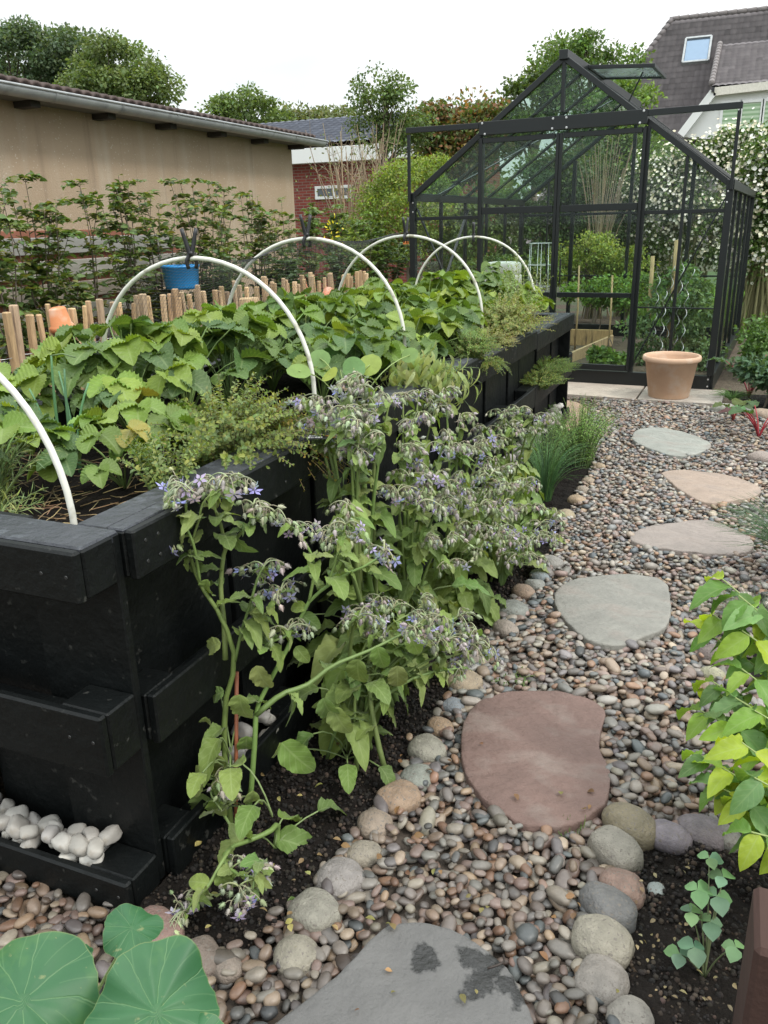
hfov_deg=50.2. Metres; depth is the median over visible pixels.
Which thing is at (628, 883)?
cobble
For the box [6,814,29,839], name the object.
white stone
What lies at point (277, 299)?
hoop
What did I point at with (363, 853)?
cobble
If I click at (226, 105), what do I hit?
broadleaf tree
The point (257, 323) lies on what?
strawberry plant
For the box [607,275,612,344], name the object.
stake
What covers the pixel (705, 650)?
cobble
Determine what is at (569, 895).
fallen leaves
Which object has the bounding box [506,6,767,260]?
tiled house
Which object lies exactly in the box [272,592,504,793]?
borage
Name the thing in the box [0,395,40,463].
strawberry plant
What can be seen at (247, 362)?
strawberry plant
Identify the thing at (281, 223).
hornbeam
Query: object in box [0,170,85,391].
hornbeam
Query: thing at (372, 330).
strawberry plant
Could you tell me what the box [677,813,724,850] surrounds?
cobble
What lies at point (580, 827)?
grass tuft
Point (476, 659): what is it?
cobble
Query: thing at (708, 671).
cobble
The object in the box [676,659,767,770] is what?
mock orange
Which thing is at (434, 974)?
stepping stone
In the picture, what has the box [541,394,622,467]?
hyssop
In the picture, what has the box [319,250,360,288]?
hornbeam
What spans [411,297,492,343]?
strawberry plant
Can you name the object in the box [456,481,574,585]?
borage
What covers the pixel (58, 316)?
flower pot
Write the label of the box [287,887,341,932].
cobble
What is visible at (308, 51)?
sky
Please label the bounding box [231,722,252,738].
white stone
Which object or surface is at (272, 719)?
white stone
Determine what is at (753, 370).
shrub
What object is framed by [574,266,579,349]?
stake
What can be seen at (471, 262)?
tomato plant
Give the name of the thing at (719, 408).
cobble
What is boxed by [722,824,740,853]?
cobble
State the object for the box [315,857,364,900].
cobble
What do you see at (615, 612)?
stepping stone
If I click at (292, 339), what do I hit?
strawberry plant
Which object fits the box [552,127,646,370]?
door
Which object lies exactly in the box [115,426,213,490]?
oregano
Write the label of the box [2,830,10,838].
white stone
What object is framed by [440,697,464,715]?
cobble
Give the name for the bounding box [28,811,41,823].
white stone
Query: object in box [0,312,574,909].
raised bed
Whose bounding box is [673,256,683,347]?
spiral stake
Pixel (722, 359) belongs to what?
chard
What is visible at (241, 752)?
white stone
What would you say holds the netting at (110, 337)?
attached to the raised bed at (112, 672)
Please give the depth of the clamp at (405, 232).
4.48 m
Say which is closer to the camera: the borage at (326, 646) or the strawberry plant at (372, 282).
the borage at (326, 646)
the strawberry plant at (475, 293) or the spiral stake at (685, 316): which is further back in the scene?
the spiral stake at (685, 316)
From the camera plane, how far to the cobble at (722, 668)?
2.65 m
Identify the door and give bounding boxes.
[478,133,559,312]
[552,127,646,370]
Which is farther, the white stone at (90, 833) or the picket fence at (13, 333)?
the picket fence at (13, 333)
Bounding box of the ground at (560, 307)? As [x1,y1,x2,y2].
[307,245,747,315]
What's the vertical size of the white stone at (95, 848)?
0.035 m
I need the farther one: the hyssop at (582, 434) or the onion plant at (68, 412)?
the hyssop at (582, 434)
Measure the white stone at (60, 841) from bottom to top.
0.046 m
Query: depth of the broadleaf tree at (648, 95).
12.66 m
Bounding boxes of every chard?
[705,351,767,397]
[712,398,752,420]
[718,400,767,437]
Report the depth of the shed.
8.83 m
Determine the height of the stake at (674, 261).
1.207 m
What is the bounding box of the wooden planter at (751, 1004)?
[732,887,767,1023]
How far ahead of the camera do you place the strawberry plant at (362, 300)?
4.05 m
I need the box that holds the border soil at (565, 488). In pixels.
[139,428,592,948]
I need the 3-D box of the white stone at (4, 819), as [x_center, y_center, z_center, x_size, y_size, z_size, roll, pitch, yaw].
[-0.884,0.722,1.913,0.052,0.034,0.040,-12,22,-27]
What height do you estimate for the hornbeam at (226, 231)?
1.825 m
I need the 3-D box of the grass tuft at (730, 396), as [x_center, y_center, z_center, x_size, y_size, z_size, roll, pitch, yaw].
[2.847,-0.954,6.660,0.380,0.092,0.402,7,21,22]
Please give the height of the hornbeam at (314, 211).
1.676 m
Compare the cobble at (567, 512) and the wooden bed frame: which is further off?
the wooden bed frame
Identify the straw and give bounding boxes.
[3,424,183,523]
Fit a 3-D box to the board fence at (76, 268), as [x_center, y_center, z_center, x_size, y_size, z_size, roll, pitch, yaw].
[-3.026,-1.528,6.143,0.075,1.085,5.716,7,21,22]
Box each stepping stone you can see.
[276,922,533,1023]
[461,691,609,834]
[554,574,670,654]
[564,400,586,430]
[630,520,753,559]
[632,427,710,459]
[661,470,760,508]
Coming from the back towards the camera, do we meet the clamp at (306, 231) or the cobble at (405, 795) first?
the clamp at (306, 231)
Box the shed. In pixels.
[0,74,327,305]
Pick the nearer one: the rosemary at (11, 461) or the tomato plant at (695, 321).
the rosemary at (11, 461)
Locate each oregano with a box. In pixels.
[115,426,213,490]
[128,372,337,469]
[250,400,350,490]
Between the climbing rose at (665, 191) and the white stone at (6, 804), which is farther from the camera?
the climbing rose at (665, 191)
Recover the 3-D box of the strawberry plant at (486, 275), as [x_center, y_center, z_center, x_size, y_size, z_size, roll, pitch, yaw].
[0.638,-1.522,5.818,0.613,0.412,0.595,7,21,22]
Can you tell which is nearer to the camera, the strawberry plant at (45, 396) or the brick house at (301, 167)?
the strawberry plant at (45, 396)
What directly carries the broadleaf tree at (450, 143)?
on the ground at (560, 307)
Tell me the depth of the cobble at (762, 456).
4.92 m
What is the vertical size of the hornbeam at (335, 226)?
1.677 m
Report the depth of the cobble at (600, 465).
4.87 m
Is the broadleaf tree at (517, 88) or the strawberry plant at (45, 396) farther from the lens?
the broadleaf tree at (517, 88)
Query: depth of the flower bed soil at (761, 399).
6.64 m
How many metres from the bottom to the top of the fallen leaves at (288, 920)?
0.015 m
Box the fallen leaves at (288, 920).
[195,742,340,931]
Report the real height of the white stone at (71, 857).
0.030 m
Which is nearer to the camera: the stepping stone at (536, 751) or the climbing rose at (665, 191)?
the stepping stone at (536, 751)
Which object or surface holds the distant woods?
on the ground at (560, 307)
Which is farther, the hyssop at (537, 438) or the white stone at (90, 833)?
the hyssop at (537, 438)
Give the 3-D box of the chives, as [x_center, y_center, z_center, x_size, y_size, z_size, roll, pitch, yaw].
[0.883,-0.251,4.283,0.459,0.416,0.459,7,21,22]
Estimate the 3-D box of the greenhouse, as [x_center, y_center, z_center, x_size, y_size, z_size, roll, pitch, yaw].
[2.245,-2.990,8.552,2.780,2.712,3.640,8,21,24]
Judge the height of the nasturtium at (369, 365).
0.244 m
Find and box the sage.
[374,341,481,420]
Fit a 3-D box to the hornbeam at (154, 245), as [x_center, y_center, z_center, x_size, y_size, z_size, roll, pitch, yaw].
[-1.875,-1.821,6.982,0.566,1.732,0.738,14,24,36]
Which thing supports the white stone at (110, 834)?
on the raised bed at (112, 672)
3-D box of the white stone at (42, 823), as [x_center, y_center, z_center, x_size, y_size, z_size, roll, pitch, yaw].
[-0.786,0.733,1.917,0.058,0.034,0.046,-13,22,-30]
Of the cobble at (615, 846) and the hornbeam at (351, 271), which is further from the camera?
the hornbeam at (351, 271)
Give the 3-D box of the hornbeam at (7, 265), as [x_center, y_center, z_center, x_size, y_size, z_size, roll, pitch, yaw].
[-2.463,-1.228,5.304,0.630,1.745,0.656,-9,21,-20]
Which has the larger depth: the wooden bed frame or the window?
the window
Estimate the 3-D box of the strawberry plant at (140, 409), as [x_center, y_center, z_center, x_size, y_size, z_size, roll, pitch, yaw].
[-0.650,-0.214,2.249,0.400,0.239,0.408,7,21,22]
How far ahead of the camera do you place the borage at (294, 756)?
1.87 m
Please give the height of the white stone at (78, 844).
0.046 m
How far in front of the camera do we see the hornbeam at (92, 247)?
6.05 m
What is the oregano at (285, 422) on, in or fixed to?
on the raised bed at (112, 672)
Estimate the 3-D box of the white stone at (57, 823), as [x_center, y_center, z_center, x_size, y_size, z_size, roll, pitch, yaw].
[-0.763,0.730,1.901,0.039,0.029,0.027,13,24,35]
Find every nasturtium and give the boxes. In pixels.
[0,903,223,1023]
[286,346,417,401]
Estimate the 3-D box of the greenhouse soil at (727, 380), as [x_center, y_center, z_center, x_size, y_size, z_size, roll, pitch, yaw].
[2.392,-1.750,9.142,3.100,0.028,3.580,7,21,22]
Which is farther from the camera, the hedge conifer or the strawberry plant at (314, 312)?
the hedge conifer
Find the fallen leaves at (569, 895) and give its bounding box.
[295,742,619,1009]
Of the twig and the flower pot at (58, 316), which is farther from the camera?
the flower pot at (58, 316)
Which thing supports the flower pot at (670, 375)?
on the paving slab at (702, 397)
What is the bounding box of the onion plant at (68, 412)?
[29,353,88,472]
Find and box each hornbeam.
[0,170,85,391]
[0,177,48,374]
[0,259,96,388]
[40,179,143,339]
[82,174,164,319]
[115,189,197,322]
[156,177,238,305]
[164,249,252,309]
[196,184,253,296]
[229,190,289,299]
[257,248,307,291]
[259,196,312,290]
[283,202,328,292]
[305,204,366,290]
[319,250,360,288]
[340,211,394,278]
[368,239,417,282]
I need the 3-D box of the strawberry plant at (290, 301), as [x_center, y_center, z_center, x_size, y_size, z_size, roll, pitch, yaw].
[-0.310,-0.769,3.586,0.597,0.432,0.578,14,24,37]
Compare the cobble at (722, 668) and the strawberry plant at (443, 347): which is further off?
the strawberry plant at (443, 347)
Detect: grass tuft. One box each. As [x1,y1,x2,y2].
[558,814,585,839]
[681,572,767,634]
[710,388,755,399]
[710,492,767,550]
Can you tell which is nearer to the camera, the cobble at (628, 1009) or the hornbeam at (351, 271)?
the cobble at (628, 1009)
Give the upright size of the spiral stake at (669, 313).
0.974 m
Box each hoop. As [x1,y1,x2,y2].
[0,372,77,524]
[101,256,316,397]
[227,237,406,379]
[338,234,482,328]
[415,236,534,319]
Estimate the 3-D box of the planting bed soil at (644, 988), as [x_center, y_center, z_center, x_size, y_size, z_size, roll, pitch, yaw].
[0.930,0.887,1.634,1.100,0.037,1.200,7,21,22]
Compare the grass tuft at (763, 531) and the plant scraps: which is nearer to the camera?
the plant scraps
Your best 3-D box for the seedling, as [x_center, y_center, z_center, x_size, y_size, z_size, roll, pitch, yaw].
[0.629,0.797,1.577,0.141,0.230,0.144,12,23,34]
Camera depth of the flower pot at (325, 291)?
7.97 m
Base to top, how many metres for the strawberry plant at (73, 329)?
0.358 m
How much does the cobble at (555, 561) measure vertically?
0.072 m
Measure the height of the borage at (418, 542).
0.946 m
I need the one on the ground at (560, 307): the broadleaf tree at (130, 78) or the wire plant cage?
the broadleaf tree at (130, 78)
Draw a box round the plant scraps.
[635,855,736,1010]
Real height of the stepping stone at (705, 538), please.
0.061 m
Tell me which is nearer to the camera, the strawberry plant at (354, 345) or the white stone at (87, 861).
the white stone at (87, 861)
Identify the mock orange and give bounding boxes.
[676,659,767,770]
[678,733,767,874]
[683,570,767,692]
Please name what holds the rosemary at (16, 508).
on the raised bed at (112, 672)
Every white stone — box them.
[0,798,14,813]
[0,813,10,830]
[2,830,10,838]
[5,805,28,818]
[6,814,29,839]
[19,824,38,839]
[20,834,41,848]
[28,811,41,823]
[37,814,60,834]
[41,825,59,843]
[48,819,63,831]
[51,831,71,853]
[59,853,78,861]
[67,823,86,835]
[68,833,88,856]
[79,852,103,866]
[82,826,99,841]
[87,837,103,859]
[98,824,122,846]
[228,745,245,759]
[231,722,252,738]
[253,711,270,723]
[263,709,275,725]
[504,454,515,461]
[511,448,520,456]
[552,404,560,410]
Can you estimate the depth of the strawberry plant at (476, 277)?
5.54 m
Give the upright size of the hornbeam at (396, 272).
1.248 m
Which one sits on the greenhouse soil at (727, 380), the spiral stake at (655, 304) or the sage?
the spiral stake at (655, 304)
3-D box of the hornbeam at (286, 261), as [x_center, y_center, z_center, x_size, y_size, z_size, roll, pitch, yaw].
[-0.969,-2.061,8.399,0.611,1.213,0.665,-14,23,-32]
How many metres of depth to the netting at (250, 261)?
3.20 m
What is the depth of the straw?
2.08 m
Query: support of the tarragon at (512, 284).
on the raised bed at (112, 672)
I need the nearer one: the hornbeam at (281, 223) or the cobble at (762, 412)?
the cobble at (762, 412)
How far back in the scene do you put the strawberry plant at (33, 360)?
2.71 m
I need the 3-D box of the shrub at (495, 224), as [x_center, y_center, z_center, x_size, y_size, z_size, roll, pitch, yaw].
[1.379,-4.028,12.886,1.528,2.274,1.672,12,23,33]
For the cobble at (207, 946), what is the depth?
1.64 m
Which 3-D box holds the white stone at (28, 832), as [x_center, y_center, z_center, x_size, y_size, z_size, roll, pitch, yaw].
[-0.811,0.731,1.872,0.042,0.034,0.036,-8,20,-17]
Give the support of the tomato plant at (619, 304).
on the greenhouse soil at (727, 380)
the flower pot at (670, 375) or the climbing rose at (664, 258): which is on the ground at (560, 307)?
the climbing rose at (664, 258)
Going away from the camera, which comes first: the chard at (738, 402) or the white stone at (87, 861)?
the white stone at (87, 861)
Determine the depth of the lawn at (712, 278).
20.68 m
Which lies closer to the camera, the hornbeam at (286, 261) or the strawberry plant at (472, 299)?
the strawberry plant at (472, 299)
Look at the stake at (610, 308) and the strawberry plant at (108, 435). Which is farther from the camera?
the stake at (610, 308)
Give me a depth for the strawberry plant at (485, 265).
5.98 m
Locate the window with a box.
[315,185,350,199]
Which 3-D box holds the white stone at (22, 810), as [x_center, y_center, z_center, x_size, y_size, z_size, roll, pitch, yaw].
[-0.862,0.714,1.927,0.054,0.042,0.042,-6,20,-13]
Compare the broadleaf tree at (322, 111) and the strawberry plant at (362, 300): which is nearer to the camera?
the strawberry plant at (362, 300)
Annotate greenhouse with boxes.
[406,49,755,389]
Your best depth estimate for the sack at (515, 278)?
8.70 m
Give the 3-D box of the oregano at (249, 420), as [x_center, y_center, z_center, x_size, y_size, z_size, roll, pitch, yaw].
[-0.413,-0.244,2.243,0.599,0.286,0.594,7,21,22]
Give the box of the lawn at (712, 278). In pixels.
[660,272,747,324]
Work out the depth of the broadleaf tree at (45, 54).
30.28 m
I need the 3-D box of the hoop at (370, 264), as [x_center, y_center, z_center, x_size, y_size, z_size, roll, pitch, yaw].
[-0.321,-0.847,3.587,0.903,0.679,0.030,6,21,21]
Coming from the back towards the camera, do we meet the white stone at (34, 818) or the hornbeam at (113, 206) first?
the hornbeam at (113, 206)
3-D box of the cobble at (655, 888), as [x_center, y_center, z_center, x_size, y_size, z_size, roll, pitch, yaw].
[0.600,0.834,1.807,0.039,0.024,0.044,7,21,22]
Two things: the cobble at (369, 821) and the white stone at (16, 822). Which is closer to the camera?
the white stone at (16, 822)
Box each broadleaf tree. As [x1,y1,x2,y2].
[0,14,116,87]
[52,27,187,107]
[194,80,296,123]
[275,99,370,120]
[341,60,439,271]
[394,85,520,206]
[483,35,587,286]
[568,68,673,316]
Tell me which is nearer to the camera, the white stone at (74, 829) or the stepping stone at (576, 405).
the white stone at (74, 829)
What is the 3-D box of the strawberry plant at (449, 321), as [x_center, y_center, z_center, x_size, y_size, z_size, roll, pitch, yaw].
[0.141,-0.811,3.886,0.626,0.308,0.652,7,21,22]
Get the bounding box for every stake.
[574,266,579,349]
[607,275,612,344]
[645,256,654,347]
[653,272,660,351]
[660,291,666,350]
[665,240,677,350]
[666,266,674,350]
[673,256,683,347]
[680,282,688,351]
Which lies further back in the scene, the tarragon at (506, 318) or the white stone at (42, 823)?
the tarragon at (506, 318)
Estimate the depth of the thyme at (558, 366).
5.28 m
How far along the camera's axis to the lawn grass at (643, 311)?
12.55 m
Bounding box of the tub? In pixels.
[160,264,199,289]
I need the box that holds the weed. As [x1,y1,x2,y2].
[491,666,534,685]
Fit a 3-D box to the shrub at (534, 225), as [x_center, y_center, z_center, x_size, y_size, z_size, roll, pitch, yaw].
[2.569,-4.210,12.674,2.037,2.708,1.461,-2,19,-2]
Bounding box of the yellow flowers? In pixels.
[324,213,343,239]
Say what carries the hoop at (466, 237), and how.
on the raised bed at (112, 672)
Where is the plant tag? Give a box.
[306,434,336,439]
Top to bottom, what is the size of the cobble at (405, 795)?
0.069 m
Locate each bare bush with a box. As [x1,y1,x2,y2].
[295,114,388,275]
[308,106,413,256]
[579,134,634,318]
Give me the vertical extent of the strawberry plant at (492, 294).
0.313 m
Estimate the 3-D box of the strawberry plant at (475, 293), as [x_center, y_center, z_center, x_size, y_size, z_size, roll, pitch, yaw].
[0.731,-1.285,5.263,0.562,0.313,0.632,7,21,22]
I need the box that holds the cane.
[234,671,238,822]
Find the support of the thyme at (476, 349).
on the raised bed at (112, 672)
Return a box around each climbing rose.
[605,179,689,316]
[612,107,767,304]
[713,120,767,337]
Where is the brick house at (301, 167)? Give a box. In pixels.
[260,109,499,287]
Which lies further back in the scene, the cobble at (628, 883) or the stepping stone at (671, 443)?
the stepping stone at (671, 443)
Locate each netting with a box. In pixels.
[11,286,384,389]
[109,244,285,335]
[233,233,399,306]
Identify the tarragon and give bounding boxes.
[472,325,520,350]
[474,291,557,336]
[491,246,553,326]
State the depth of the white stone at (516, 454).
4.57 m
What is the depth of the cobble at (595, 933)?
1.64 m
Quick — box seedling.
[663,850,743,977]
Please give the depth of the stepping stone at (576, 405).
6.33 m
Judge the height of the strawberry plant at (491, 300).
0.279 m
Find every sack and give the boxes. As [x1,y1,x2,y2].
[485,261,520,274]
[485,274,521,286]
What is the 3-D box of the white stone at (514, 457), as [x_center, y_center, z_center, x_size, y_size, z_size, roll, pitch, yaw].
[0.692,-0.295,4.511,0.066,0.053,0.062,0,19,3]
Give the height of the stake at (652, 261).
1.048 m
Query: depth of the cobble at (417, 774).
2.16 m
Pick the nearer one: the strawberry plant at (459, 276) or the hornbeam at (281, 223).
the strawberry plant at (459, 276)
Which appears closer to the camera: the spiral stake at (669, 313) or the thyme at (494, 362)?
the thyme at (494, 362)
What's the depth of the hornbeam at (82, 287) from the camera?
5.48 m
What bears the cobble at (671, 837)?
on the planting bed soil at (644, 988)
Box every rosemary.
[0,421,58,504]
[0,478,48,514]
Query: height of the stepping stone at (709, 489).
0.059 m
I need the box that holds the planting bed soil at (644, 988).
[597,849,767,1023]
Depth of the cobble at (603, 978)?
1.56 m
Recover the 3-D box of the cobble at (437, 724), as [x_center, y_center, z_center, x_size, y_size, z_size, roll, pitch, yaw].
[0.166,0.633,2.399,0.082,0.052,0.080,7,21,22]
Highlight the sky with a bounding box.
[0,0,767,221]
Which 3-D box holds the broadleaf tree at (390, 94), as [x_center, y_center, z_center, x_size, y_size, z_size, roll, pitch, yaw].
[0.188,-6.177,15.806,1.753,4.472,1.555,7,21,22]
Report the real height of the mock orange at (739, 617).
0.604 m
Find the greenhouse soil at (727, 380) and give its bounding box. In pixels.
[570,336,747,392]
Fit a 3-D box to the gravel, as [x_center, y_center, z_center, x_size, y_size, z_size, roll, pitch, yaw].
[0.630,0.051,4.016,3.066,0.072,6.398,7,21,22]
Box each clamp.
[179,228,198,268]
[299,214,311,247]
[402,217,408,243]
[472,222,474,241]
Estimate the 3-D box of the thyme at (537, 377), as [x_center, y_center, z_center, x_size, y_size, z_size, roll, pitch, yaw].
[0.954,-0.814,4.989,0.381,0.133,0.366,7,21,22]
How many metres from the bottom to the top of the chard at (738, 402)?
0.163 m
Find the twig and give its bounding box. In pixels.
[487,954,504,969]
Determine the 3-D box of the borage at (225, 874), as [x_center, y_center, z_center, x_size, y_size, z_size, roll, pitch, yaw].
[-0.293,0.738,1.841,0.319,0.220,0.475,3,20,11]
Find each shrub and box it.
[417,180,517,283]
[489,143,613,312]
[534,230,660,323]
[537,136,647,318]
[727,352,767,407]
[732,311,767,358]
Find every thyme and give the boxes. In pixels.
[448,327,500,358]
[479,353,511,374]
[519,368,572,389]
[533,355,580,377]
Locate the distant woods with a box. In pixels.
[498,170,644,252]
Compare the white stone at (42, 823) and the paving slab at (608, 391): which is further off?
the paving slab at (608, 391)
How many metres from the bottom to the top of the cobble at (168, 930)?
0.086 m
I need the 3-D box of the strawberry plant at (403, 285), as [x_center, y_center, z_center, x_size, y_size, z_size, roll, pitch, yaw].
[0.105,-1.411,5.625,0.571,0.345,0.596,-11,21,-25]
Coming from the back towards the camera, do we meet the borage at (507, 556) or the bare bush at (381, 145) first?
the bare bush at (381, 145)
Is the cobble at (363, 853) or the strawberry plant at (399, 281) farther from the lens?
the strawberry plant at (399, 281)
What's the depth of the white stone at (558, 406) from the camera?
5.66 m
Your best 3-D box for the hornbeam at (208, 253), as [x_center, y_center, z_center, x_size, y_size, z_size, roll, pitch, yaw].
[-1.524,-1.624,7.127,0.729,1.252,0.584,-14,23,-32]
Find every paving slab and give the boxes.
[567,382,643,401]
[637,386,724,405]
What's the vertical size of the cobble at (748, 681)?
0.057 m
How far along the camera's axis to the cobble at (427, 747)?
2.26 m
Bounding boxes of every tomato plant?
[450,251,564,283]
[558,271,668,329]
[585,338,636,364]
[613,259,734,371]
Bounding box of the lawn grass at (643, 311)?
[625,285,746,327]
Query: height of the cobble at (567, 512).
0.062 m
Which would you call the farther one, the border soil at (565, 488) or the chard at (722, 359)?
the chard at (722, 359)
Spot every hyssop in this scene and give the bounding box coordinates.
[514,408,579,484]
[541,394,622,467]
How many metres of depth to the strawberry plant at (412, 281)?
6.00 m
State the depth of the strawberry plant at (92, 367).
2.40 m
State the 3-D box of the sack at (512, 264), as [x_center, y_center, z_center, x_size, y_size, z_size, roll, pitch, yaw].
[1.267,-2.596,8.745,0.366,0.153,0.325,7,21,22]
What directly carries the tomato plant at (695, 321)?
on the greenhouse soil at (727, 380)
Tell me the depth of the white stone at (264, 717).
2.26 m
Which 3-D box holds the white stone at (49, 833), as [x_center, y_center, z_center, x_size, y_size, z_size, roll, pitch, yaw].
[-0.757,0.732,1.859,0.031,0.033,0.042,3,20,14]
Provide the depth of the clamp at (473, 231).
5.61 m
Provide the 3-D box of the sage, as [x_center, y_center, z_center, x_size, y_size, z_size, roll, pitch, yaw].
[0.164,-0.500,3.189,0.379,0.330,0.396,-14,23,-32]
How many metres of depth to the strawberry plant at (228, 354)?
3.36 m
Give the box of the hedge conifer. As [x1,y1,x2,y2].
[328,151,471,281]
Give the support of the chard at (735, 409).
on the gravel
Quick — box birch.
[526,26,655,174]
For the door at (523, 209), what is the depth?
7.09 m
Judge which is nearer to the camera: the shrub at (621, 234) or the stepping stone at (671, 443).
the stepping stone at (671, 443)
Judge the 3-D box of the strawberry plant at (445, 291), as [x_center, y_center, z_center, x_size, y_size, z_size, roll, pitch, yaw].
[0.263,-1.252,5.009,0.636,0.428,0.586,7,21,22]
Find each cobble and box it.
[144,905,184,941]
[192,935,219,976]
[214,957,242,984]
[273,934,317,975]
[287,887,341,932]
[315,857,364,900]
[347,840,381,868]
[357,809,392,839]
[376,779,421,815]
[400,763,431,792]
[407,733,446,762]
[427,716,453,736]
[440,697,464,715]
[448,670,482,696]
[460,654,489,663]
[492,619,518,640]
[499,599,528,616]
[511,584,535,600]
[524,579,544,591]
[529,569,550,581]
[541,555,562,570]
[556,509,574,519]
[567,494,585,507]
[571,913,634,968]
[574,953,629,1006]
[576,486,588,494]
[577,880,637,933]
[582,477,594,483]
[587,825,643,871]
[593,462,605,470]
[598,867,645,910]
[601,802,655,851]
[605,995,654,1023]
[647,882,664,894]
[654,819,693,854]
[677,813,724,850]
[696,644,732,667]
[700,666,724,681]
[711,403,733,413]
[718,666,726,675]
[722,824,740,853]
[725,666,751,685]
[747,451,767,462]
[749,408,767,420]
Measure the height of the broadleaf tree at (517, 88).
5.390 m
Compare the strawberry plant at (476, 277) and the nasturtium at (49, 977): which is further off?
the strawberry plant at (476, 277)
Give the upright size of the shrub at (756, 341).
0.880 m
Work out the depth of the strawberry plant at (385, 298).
4.33 m
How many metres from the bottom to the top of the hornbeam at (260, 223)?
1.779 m
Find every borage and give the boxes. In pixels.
[156,466,453,900]
[165,754,345,934]
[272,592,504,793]
[281,369,439,758]
[339,388,490,686]
[397,385,519,626]
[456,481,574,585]
[466,463,546,534]
[468,404,562,506]
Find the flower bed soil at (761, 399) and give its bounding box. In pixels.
[736,392,767,686]
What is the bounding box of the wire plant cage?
[528,243,550,307]
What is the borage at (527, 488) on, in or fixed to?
on the border soil at (565, 488)
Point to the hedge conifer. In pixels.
(400, 201)
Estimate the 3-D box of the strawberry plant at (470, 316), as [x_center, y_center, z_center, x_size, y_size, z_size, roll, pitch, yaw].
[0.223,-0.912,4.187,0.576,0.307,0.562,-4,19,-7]
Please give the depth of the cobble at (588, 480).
4.61 m
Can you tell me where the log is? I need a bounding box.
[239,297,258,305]
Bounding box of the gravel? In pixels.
[0,397,767,1023]
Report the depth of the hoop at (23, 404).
1.74 m
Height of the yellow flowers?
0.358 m
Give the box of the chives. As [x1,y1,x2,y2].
[516,425,595,501]
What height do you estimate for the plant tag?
0.004 m
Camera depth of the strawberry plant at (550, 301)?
5.58 m
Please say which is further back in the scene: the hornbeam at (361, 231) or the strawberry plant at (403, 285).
the hornbeam at (361, 231)
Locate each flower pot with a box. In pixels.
[48,306,74,332]
[323,287,332,294]
[642,351,701,399]
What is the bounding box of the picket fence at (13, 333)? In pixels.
[0,270,368,394]
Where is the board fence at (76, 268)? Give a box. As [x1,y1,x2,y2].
[0,228,196,363]
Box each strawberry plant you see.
[0,362,64,439]
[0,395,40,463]
[0,410,81,508]
[9,331,173,411]
[14,314,211,428]
[27,414,191,488]
[33,323,185,384]
[75,386,202,472]
[105,318,272,403]
[118,314,255,392]
[154,300,312,405]
[196,311,294,384]
[209,300,335,391]
[256,332,394,398]
[264,287,353,381]
[280,287,388,337]
[282,317,408,383]
[321,284,382,322]
[343,319,454,381]
[347,282,424,333]
[359,276,446,306]
[386,307,482,353]
[390,282,411,289]
[392,278,455,297]
[395,302,480,338]
[408,270,468,297]
[408,277,426,285]
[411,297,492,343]
[413,274,494,296]
[416,269,484,305]
[429,296,495,345]
[446,296,526,326]
[453,269,506,297]
[454,261,519,292]
[464,287,540,311]
[484,284,546,312]
[494,281,554,311]
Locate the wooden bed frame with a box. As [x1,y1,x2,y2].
[570,329,612,361]
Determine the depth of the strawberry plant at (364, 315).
3.72 m
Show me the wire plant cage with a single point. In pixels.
(530, 264)
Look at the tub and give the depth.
6.66 m
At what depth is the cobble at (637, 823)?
1.95 m

